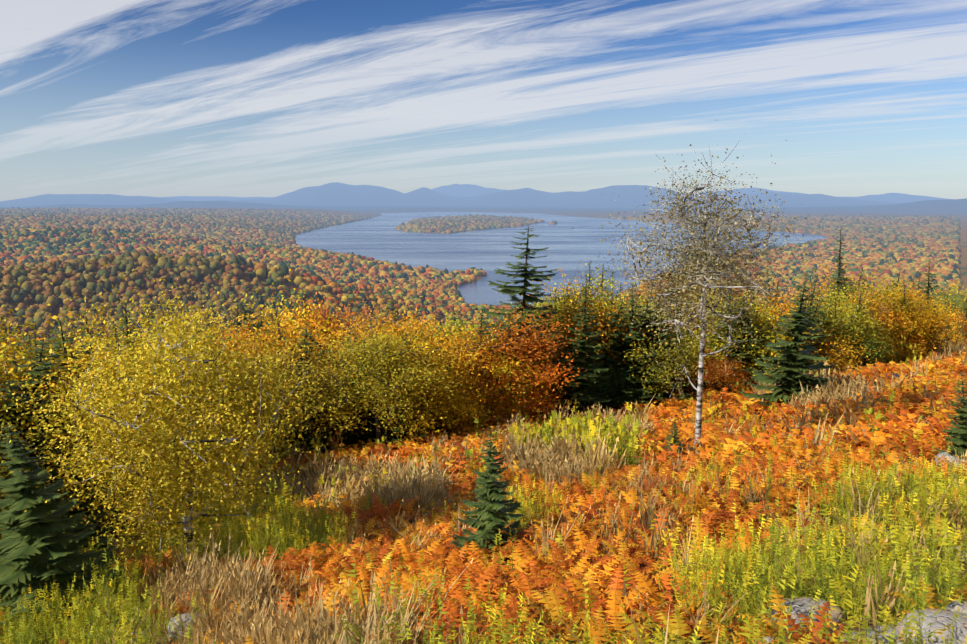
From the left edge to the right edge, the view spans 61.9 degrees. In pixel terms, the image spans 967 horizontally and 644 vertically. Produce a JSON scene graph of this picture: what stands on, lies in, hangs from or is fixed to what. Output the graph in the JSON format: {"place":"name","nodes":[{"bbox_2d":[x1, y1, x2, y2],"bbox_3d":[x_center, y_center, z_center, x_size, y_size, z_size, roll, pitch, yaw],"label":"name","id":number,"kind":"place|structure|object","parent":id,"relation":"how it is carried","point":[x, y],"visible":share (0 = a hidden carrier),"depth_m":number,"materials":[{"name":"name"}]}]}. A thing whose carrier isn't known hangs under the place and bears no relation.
{"place":"outdoors","nodes":[
{"label":"outdoors","id":0,"kind":"place"},
{"bbox_2d":[0,182,966,643],"bbox_3d":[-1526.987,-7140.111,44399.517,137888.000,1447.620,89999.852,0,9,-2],"label":"terrain","id":1,"kind":"structure","parent":0,"point":[608,202],"depth_m":29773.84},
{"bbox_2d":[0,387,70,524],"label":"edge tree","id":2,"kind":"object","parent":1,"relation":"on","point":[16,425],"visible":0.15,"depth_m":18.95,"materials":[{"name":"yellow plant"}]},
{"bbox_2d":[0,315,106,505],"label":"edge tree","id":3,"kind":"object","parent":1,"relation":"on","point":[19,409],"visible":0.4,"depth_m":20.29,"materials":[{"name":"yellow plant"}]},
{"bbox_2d":[0,282,113,399],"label":"tree","id":4,"kind":"object","parent":1,"relation":"on","point":[16,328],"visible":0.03,"depth_m":27.16,"materials":[{"name":"yellow plant"}]},
{"bbox_2d":[0,342,120,476],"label":"edge tree","id":5,"kind":"object","parent":1,"relation":"on","point":[11,373],"visible":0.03,"depth_m":22.96,"materials":[{"name":"yellow plant"}]},
{"bbox_2d":[0,425,127,631],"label":"spruce","id":6,"kind":"object","parent":1,"relation":"on","point":[35,543],"visible":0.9,"depth_m":13.84,"materials":[{"name":"green plant"}]},
{"bbox_2d":[1,339,133,545],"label":"conifer","id":7,"kind":"object","parent":1,"relation":"on","point":[42,363],"visible":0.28,"depth_m":21.78,"materials":[{"name":"green plant"}]},
{"bbox_2d":[0,381,146,552],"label":"conifer","id":8,"kind":"object","parent":1,"relation":"on","point":[80,527],"visible":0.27,"depth_m":20.80,"materials":[{"name":"green plant"}]},
{"bbox_2d":[33,263,158,359],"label":"forest tree","id":9,"kind":"object","parent":1,"relation":"on","point":[101,327],"visible":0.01,"depth_m":66.02,"materials":[{"name":"yellow plant"}]},
{"bbox_2d":[0,301,196,519],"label":"edge tree","id":10,"kind":"object","parent":1,"relation":"on","point":[20,353],"visible":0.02,"depth_m":23.93,"materials":[{"name":"yellow plant"}]},
{"bbox_2d":[0,336,202,545],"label":"edge tree","id":11,"kind":"object","parent":1,"relation":"on","point":[65,406],"visible":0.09,"depth_m":21.97,"materials":[{"name":"yellow plant"}]},
{"bbox_2d":[34,320,208,539],"bbox_3d":[-12.330,3.830,24.307,6.715,7.878,7.524,0,9,-3],"label":"conifer","id":12,"kind":"object","parent":1,"relation":"on","point":[63,341],"visible":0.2,"depth_m":23.69,"materials":[{"name":"green plant"}]},
{"bbox_2d":[52,349,198,536],"bbox_3d":[-11.726,4.234,24.924,6.133,6.732,6.931,3,9,21],"label":"edge tree","id":13,"kind":"object","parent":1,"relation":"on","point":[115,443],"visible":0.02,"depth_m":23.87,"materials":[{"name":"yellow plant"}]},
{"bbox_2d":[101,310,150,361],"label":"forest conifer","id":14,"kind":"object","parent":1,"relation":"on","point":[126,326],"visible":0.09,"depth_m":42.16,"materials":[{"name":"green plant"}]},
{"bbox_2d":[73,277,232,360],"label":"forest tree","id":15,"kind":"object","parent":1,"relation":"on","point":[156,318],"depth_m":65.63,"materials":[{"name":"yellow plant"}]},
{"bbox_2d":[0,251,341,574],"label":"birch","id":16,"kind":"object","parent":1,"relation":"on","point":[213,429],"visible":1,"depth_m":15.84,"materials":[{"name":"yellow plant"}]},
{"bbox_2d":[112,256,232,357],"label":"forest tree","id":17,"kind":"object","parent":1,"relation":"on","point":[178,301],"visible":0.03,"depth_m":65.00,"materials":[{"name":"yellow plant"}]},
{"bbox_2d":[92,314,258,485],"bbox_3d":[-13.080,4.377,34.236,7.484,9.566,8.374,-1,9,-8],"label":"edge tree","id":18,"kind":"object","parent":1,"relation":"on","point":[182,354],"visible":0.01,"depth_m":33.98,"materials":[{"name":"plant"}]},
{"bbox_2d":[167,612,207,639],"bbox_3d":[-4.567,4.683,12.501,0.653,0.249,0.672,-5,7,-14],"label":"rock","id":19,"kind":"object","parent":1,"relation":"on","point":[184,618],"visible":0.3,"depth_m":12.35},
{"bbox_2d":[124,324,291,492],"bbox_3d":[-12.690,4.639,36.730,7.979,9.201,8.974,-1,9,-9],"label":"edge tree","id":20,"kind":"object","parent":1,"relation":"on","point":[225,362],"depth_m":36.46,"materials":[{"name":"yellow plant"}]},
{"bbox_2d":[168,308,327,399],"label":"edge tree","id":21,"kind":"object","parent":1,"relation":"on","point":[240,331],"visible":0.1,"depth_m":41.47,"materials":[{"name":"plant"}]},
{"bbox_2d":[220,304,281,355],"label":"forest conifer","id":22,"kind":"object","parent":1,"relation":"on","point":[246,319],"visible":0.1,"depth_m":42.94,"materials":[{"name":"green plant"}]},
{"bbox_2d":[208,316,358,445],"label":"edge tree","id":23,"kind":"object","parent":1,"relation":"on","point":[278,344],"visible":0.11,"depth_m":39.99,"materials":[{"name":"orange plant"}]},
{"bbox_2d":[218,269,358,352],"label":"forest tree","id":24,"kind":"object","parent":1,"relation":"on","point":[287,315],"visible":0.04,"depth_m":70.20,"materials":[{"name":"yellow plant"}]},
{"bbox_2d":[267,328,324,458],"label":"conifer","id":25,"kind":"object","parent":1,"relation":"on","point":[306,352],"visible":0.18,"depth_m":40.58,"materials":[{"name":"green plant"}]},
{"bbox_2d":[269,359,355,461],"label":"conifer","id":26,"kind":"object","parent":1,"relation":"on","point":[310,434],"visible":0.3,"depth_m":37.72,"materials":[{"name":"green plant"}]},
{"bbox_2d":[238,331,388,458],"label":"edge tree","id":27,"kind":"object","parent":1,"relation":"on","point":[311,385],"visible":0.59,"depth_m":36.84,"materials":[{"name":"yellow plant"}]},
{"bbox_2d":[268,274,385,346],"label":"forest tree","id":28,"kind":"object","parent":1,"relation":"on","point":[322,313],"visible":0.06,"depth_m":72.19,"materials":[{"name":"plant"}]},
{"bbox_2d":[258,306,399,378],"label":"forest tree","id":29,"kind":"object","parent":1,"relation":"on","point":[318,328],"visible":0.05,"depth_m":45.88,"materials":[{"name":"yellow plant"}]},
{"bbox_2d":[343,413,361,449],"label":"spruce","id":30,"kind":"object","parent":1,"relation":"on","point":[354,435],"visible":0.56,"depth_m":38.36,"materials":[{"name":"green plant"}]},
{"bbox_2d":[328,339,389,451],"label":"conifer","id":31,"kind":"object","parent":1,"relation":"on","point":[365,431],"visible":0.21,"depth_m":38.50,"materials":[{"name":"green plant"}]},
{"bbox_2d":[300,319,468,443],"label":"edge tree","id":32,"kind":"object","parent":1,"relation":"on","point":[381,356],"visible":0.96,"depth_m":36.52,"materials":[{"name":"yellow plant"}]},
{"bbox_2d":[328,289,444,368],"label":"birch","id":33,"kind":"object","parent":1,"relation":"on","point":[372,322],"visible":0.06,"depth_m":44.21,"materials":[{"name":"plant"}]},
{"bbox_2d":[328,311,452,437],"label":"edge tree","id":34,"kind":"object","parent":1,"relation":"on","point":[388,379],"visible":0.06,"depth_m":40.17,"materials":[{"name":"plant"}]},
{"bbox_2d":[367,371,429,449],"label":"conifer","id":35,"kind":"object","parent":1,"relation":"on","point":[394,438],"visible":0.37,"depth_m":37.82,"materials":[{"name":"green plant"}]},
{"bbox_2d":[352,309,464,432],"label":"edge tree","id":36,"kind":"object","parent":1,"relation":"on","point":[414,339],"visible":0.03,"depth_m":41.12,"materials":[{"name":"plant"}]},
{"bbox_2d":[316,297,511,447],"bbox_3d":[-3.946,3.334,42.016,9.843,9.129,10.386,-5,9,-23],"label":"edge tree","id":37,"kind":"object","parent":1,"relation":"on","point":[411,329],"visible":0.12,"depth_m":41.12,"materials":[{"name":"plant"}]},
{"bbox_2d":[352,328,496,443],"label":"edge tree","id":38,"kind":"object","parent":1,"relation":"on","point":[435,352],"visible":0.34,"depth_m":37.93,"materials":[{"name":"yellow plant"}]},
{"bbox_2d":[369,355,501,440],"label":"edge tree","id":39,"kind":"object","parent":1,"relation":"on","point":[445,410],"visible":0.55,"depth_m":37.81,"materials":[{"name":"yellow plant"}]},
{"bbox_2d":[409,299,514,347],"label":"forest tree","id":40,"kind":"object","parent":1,"relation":"on","point":[464,321],"visible":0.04,"depth_m":57.24,"materials":[{"name":"yellow plant"}]},
{"bbox_2d":[438,368,519,435],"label":"edge tree","id":41,"kind":"object","parent":1,"relation":"on","point":[477,413],"visible":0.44,"depth_m":39.63,"materials":[{"name":"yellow plant"}]},
{"bbox_2d":[422,310,542,431],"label":"edge tree","id":42,"kind":"object","parent":1,"relation":"on","point":[507,361],"visible":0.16,"depth_m":41.02,"materials":[{"name":"plant"}]},
{"bbox_2d":[0,207,966,357],"bbox_3d":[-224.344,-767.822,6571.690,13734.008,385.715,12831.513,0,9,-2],"label":"forest canopy","id":43,"kind":"object","parent":1,"relation":"on","point":[38,246],"visible":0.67,"depth_m":2821.16,"materials":[{"name":"plant"}]},
{"bbox_2d":[0,428,966,643],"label":"ferns","id":44,"kind":"object","parent":1,"relation":"on","point":[543,576],"visible":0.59,"depth_m":13.38,"materials":[{"name":"plant"}]},
{"bbox_2d":[0,417,966,643],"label":"goldenrod","id":45,"kind":"object","parent":1,"relation":"on","point":[295,537],"visible":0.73,"depth_m":10.33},
{"bbox_2d":[0,447,966,643],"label":"yellow ferns","id":46,"kind":"object","parent":1,"relation":"on","point":[673,633],"visible":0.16,"depth_m":11.13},
{"bbox_2d":[448,430,530,558],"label":"spruce","id":47,"kind":"object","parent":1,"relation":"on","point":[492,516],"visible":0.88,"depth_m":14.66,"materials":[{"name":"green plant"}]},
{"bbox_2d":[451,351,546,427],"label":"edge tree","id":48,"kind":"object","parent":1,"relation":"on","point":[511,393],"visible":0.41,"depth_m":40.23,"materials":[{"name":"plant"}]},
{"bbox_2d":[460,354,562,430],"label":"edge tree","id":49,"kind":"object","parent":1,"relation":"on","point":[530,399],"visible":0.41,"depth_m":40.60,"materials":[{"name":"orange plant"}]},
{"bbox_2d":[422,289,602,433],"bbox_3d":[0.159,2.623,43.137,11.152,8.813,12.046,-1,9,-9],"label":"edge tree","id":50,"kind":"object","parent":1,"relation":"on","point":[531,352],"visible":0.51,"depth_m":40.91,"materials":[{"name":"orange plant"}]},
{"bbox_2d":[80,430,966,643],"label":"dry grass","id":51,"kind":"structure","parent":1,"relation":"on","point":[256,629],"depth_m":12.33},
{"bbox_2d":[86,370,965,557],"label":"dry grass","id":52,"kind":"structure","parent":1,"relation":"on","point":[526,454],"depth_m":25.32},
{"bbox_2d":[106,387,949,554],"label":"yellow ferns","id":53,"kind":"object","parent":1,"relation":"on","point":[923,406],"visible":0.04,"depth_m":21.70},
{"bbox_2d":[475,225,583,419],"bbox_3d":[2.221,1.015,44.362,7.471,12.543,7.240,-8,12,-44],"label":"tall spruce","id":54,"kind":"object","parent":1,"relation":"on","point":[523,289],"visible":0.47,"depth_m":44.20,"materials":[{"name":"green plant"}]},
{"bbox_2d":[481,349,578,426],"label":"edge tree","id":55,"kind":"object","parent":1,"relation":"on","point":[539,391],"visible":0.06,"depth_m":42.22,"materials":[{"name":"orange plant"}]},
{"bbox_2d":[95,374,966,556],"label":"ferns","id":56,"kind":"object","parent":1,"relation":"on","point":[938,422],"visible":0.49,"depth_m":24.68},
{"bbox_2d":[96,380,966,556],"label":"goldenrod","id":57,"kind":"object","parent":1,"relation":"on","point":[631,440],"visible":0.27,"depth_m":24.20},
{"bbox_2d":[470,263,633,399],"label":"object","id":58,"kind":"object","parent":1,"relation":"on","point":[561,317],"visible":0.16,"depth_m":47.91,"materials":[{"name":"yellow plant"}]},
{"bbox_2d":[550,277,612,415],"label":"conifer","id":59,"kind":"object","parent":1,"relation":"on","point":[587,397],"visible":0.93,"depth_m":43.30,"materials":[{"name":"green plant"}]},
{"bbox_2d":[542,293,656,389],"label":"edge tree","id":60,"kind":"object","parent":1,"relation":"on","point":[587,336],"visible":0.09,"depth_m":46.62,"materials":[{"name":"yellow plant"}]},
{"bbox_2d":[561,300,640,415],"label":"conifer","id":61,"kind":"object","parent":1,"relation":"on","point":[609,404],"visible":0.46,"depth_m":45.34,"materials":[{"name":"green plant"}]},
{"bbox_2d":[252,335,966,466],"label":"dry grass","id":62,"kind":"structure","parent":1,"relation":"on","point":[843,381],"depth_m":37.60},
{"bbox_2d":[256,344,965,470],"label":"goldenrod","id":63,"kind":"object","parent":1,"relation":"on","point":[538,410],"visible":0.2,"depth_m":40.09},
{"bbox_2d":[546,313,683,408],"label":"edge tree","id":64,"kind":"object","parent":1,"relation":"on","point":[596,374],"visible":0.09,"depth_m":45.35,"materials":[{"name":"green plant"}]},
{"bbox_2d":[589,357,645,406],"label":"edge tree","id":65,"kind":"object","parent":1,"relation":"on","point":[614,380],"visible":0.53,"depth_m":44.45,"materials":[{"name":"green plant"}]},
{"bbox_2d":[542,266,697,399],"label":"edge tree","id":66,"kind":"object","parent":1,"relation":"on","point":[602,322],"visible":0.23,"depth_m":45.90,"materials":[{"name":"yellow plant"}]},
{"bbox_2d":[282,346,966,460],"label":"ferns","id":67,"kind":"object","parent":1,"relation":"on","point":[946,364],"visible":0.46,"depth_m":39.83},
{"bbox_2d":[598,285,654,408],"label":"conifer","id":68,"kind":"object","parent":1,"relation":"on","point":[630,349],"visible":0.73,"depth_m":44.58,"materials":[{"name":"green plant"}]},
{"bbox_2d":[596,294,695,383],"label":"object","id":69,"kind":"object","parent":1,"relation":"on","point":[671,332],"visible":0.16,"depth_m":45.95,"materials":[{"name":"yellow plant"}]},
{"bbox_2d":[608,300,696,413],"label":"conifer","id":70,"kind":"object","parent":1,"relation":"on","point":[665,395],"visible":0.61,"depth_m":44.61,"materials":[{"name":"green plant"}]},
{"bbox_2d":[643,279,682,389],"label":"conifer","id":71,"kind":"object","parent":1,"relation":"on","point":[655,318],"visible":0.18,"depth_m":45.61,"materials":[{"name":"green plant"}]},
{"bbox_2d":[606,321,721,401],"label":"edge tree","id":72,"kind":"object","parent":1,"relation":"on","point":[680,360],"visible":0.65,"depth_m":44.07,"materials":[{"name":"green plant"}]},
{"bbox_2d":[663,420,685,458],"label":"spruce sapling","id":73,"kind":"object","parent":1,"relation":"on","point":[674,437],"visible":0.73,"depth_m":21.76,"materials":[{"name":"green plant"}]},
{"bbox_2d":[572,137,821,446],"bbox_3d":[5.835,-0.738,23.183,6.999,9.718,6.850,5,10,30],"label":"tall birch","id":74,"kind":"object","parent":1,"relation":"on","point":[712,265],"visible":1,"depth_m":22.56,"materials":[{"name":"grey plant"}]},
{"bbox_2d":[672,347,753,398],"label":"edge tree","id":75,"kind":"object","parent":1,"relation":"on","point":[720,374],"visible":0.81,"depth_m":44.08,"materials":[{"name":"orange plant"}]},
{"bbox_2d":[689,283,746,391],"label":"conifer","id":76,"kind":"object","parent":1,"relation":"on","point":[726,329],"visible":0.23,"depth_m":45.53,"materials":[{"name":"green plant"}]},
{"bbox_2d":[693,316,786,393],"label":"edge tree","id":77,"kind":"object","parent":1,"relation":"on","point":[751,350],"visible":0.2,"depth_m":44.92,"materials":[{"name":"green plant"}]},
{"bbox_2d":[704,296,776,393],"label":"conifer","id":78,"kind":"object","parent":1,"relation":"on","point":[744,368],"visible":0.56,"depth_m":44.72,"materials":[{"name":"green plant"}]},
{"bbox_2d":[666,281,838,388],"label":"edge tree","id":79,"kind":"object","parent":1,"relation":"on","point":[748,304],"visible":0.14,"depth_m":46.99,"materials":[{"name":"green plant"}]},
{"bbox_2d":[682,300,825,391],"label":"edge tree","id":80,"kind":"object","parent":1,"relation":"on","point":[773,340],"visible":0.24,"depth_m":45.12,"materials":[{"name":"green plant"}]},
{"bbox_2d":[739,300,833,366],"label":"edge tree","id":81,"kind":"object","parent":1,"relation":"on","point":[777,320],"visible":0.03,"depth_m":47.85,"materials":[{"name":"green plant"}]},
{"bbox_2d":[739,272,839,406],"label":"spruce","id":82,"kind":"object","parent":1,"relation":"on","point":[795,367],"visible":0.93,"depth_m":35.94,"materials":[{"name":"green plant"}]},
{"bbox_2d":[737,282,858,368],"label":"edge tree","id":83,"kind":"object","parent":1,"relation":"on","point":[784,300],"visible":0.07,"depth_m":52.59,"materials":[{"name":"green plant"}]},
{"bbox_2d":[765,597,844,629],"bbox_3d":[3.235,2.939,8.204,0.860,0.191,0.537,-4,6,-12],"label":"rock","id":84,"kind":"object","parent":1,"relation":"on","point":[799,605],"visible":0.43,"depth_m":8.10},
{"bbox_2d":[793,280,830,349],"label":"conifer","id":85,"kind":"object","parent":1,"relation":"on","point":[811,302],"visible":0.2,"depth_m":52.48,"materials":[{"name":"green plant"}]},
{"bbox_2d":[804,299,834,373],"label":"conifer","id":86,"kind":"object","parent":1,"relation":"on","point":[815,328],"visible":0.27,"depth_m":49.33,"materials":[{"name":"green plant"}]},
{"bbox_2d":[768,275,895,314],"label":"forest tree","id":87,"kind":"object","parent":1,"relation":"on","point":[828,293],"visible":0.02,"depth_m":70.20,"materials":[{"name":"yellow plant"}]},
{"bbox_2d":[777,279,893,372],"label":"edge tree","id":88,"kind":"object","parent":1,"relation":"on","point":[834,327],"visible":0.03,"depth_m":53.25,"materials":[{"name":"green plant"}]},
{"bbox_2d":[821,229,854,312],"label":"spruce","id":89,"kind":"object","parent":1,"relation":"on","point":[838,286],"visible":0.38,"depth_m":68.03,"materials":[{"name":"green plant"}]},
{"bbox_2d":[784,284,898,372],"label":"edge tree","id":90,"kind":"object","parent":1,"relation":"on","point":[843,316],"visible":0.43,"depth_m":51.94,"materials":[{"name":"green plant"}]},
{"bbox_2d":[796,253,889,306],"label":"forest tree","id":91,"kind":"object","parent":1,"relation":"on","point":[827,278],"visible":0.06,"depth_m":91.42,"materials":[{"name":"yellow plant"}]},
{"bbox_2d":[801,325,893,375],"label":"edge tree","id":92,"kind":"object","parent":1,"relation":"on","point":[837,352],"visible":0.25,"depth_m":49.06,"materials":[{"name":"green plant"}]},
{"bbox_2d":[785,298,914,371],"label":"edge tree","id":93,"kind":"object","parent":1,"relation":"on","point":[841,339],"visible":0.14,"depth_m":52.34,"materials":[{"name":"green plant"}]},
{"bbox_2d":[841,294,879,368],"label":"conifer","id":94,"kind":"object","parent":1,"relation":"on","point":[859,304],"visible":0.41,"depth_m":52.88,"materials":[{"name":"green plant"}]},
{"bbox_2d":[827,301,909,368],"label":"edge tree","id":95,"kind":"object","parent":1,"relation":"on","point":[871,339],"visible":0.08,"depth_m":53.23,"materials":[{"name":"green plant"}]},
{"bbox_2d":[813,256,932,357],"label":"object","id":96,"kind":"object","parent":1,"relation":"on","point":[877,288],"visible":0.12,"depth_m":56.45,"materials":[{"name":"yellow plant"}]},
{"bbox_2d":[833,281,922,363],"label":"edge tree","id":97,"kind":"object","parent":1,"relation":"on","point":[889,317],"visible":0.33,"depth_m":54.86,"materials":[{"name":"yellow plant"}]},
{"bbox_2d":[854,625,908,643],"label":"rock","id":98,"kind":"object","parent":1,"relation":"on","point":[885,635],"visible":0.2,"depth_m":6.82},
{"bbox_2d":[833,294,948,359],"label":"edge tree","id":99,"kind":"object","parent":1,"relation":"on","point":[915,336],"visible":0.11,"depth_m":56.46,"materials":[{"name":"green plant"}]},
{"bbox_2d":[878,326,922,364],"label":"edge tree","id":100,"kind":"object","parent":1,"relation":"on","point":[908,352],"visible":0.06,"depth_m":55.11,"materials":[{"name":"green plant"}]},
{"bbox_2d":[844,283,966,355],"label":"edge tree","id":101,"kind":"object","parent":1,"relation":"on","point":[934,322],"visible":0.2,"depth_m":56.88,"materials":[{"name":"yellow plant"}]},
{"bbox_2d":[879,312,938,363],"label":"edge tree","id":102,"kind":"object","parent":1,"relation":"on","point":[904,342],"visible":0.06,"depth_m":55.47,"materials":[{"name":"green plant"}]},
{"bbox_2d":[861,285,965,359],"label":"edge tree","id":103,"kind":"object","parent":1,"relation":"on","point":[925,312],"visible":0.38,"depth_m":56.17,"materials":[{"name":"yellow plant"}]},
{"bbox_2d":[896,608,966,643],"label":"rock","id":104,"kind":"object","parent":1,"relation":"on","point":[941,618],"visible":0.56,"depth_m":6.67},
{"bbox_2d":[915,258,953,354],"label":"spruce","id":105,"kind":"object","parent":1,"relation":"on","point":[928,289],"visible":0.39,"depth_m":61.04,"materials":[{"name":"green plant"}]},
{"bbox_2d":[933,278,966,340],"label":"shrub","id":106,"kind":"object","parent":1,"relation":"on","point":[945,298],"visible":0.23,"depth_m":192.91,"materials":[{"name":"yellow plant"}]},
{"bbox_2d":[934,371,966,459],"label":"spruce","id":107,"kind":"object","parent":1,"relation":"on","point":[960,441],"visible":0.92,"depth_m":16.09,"materials":[{"name":"green plant"}]},
{"bbox_2d":[0,0,966,200],"label":"sky","id":108,"kind":"structure","parent":0,"point":[152,98],"materials":[{"name":"blue"}]},
{"bbox_2d":[295,212,826,306],"bbox_3d":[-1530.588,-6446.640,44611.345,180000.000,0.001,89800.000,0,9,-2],"label":"lake water","id":109,"kind":"structure","parent":0,"point":[382,238],"depth_m":5065.58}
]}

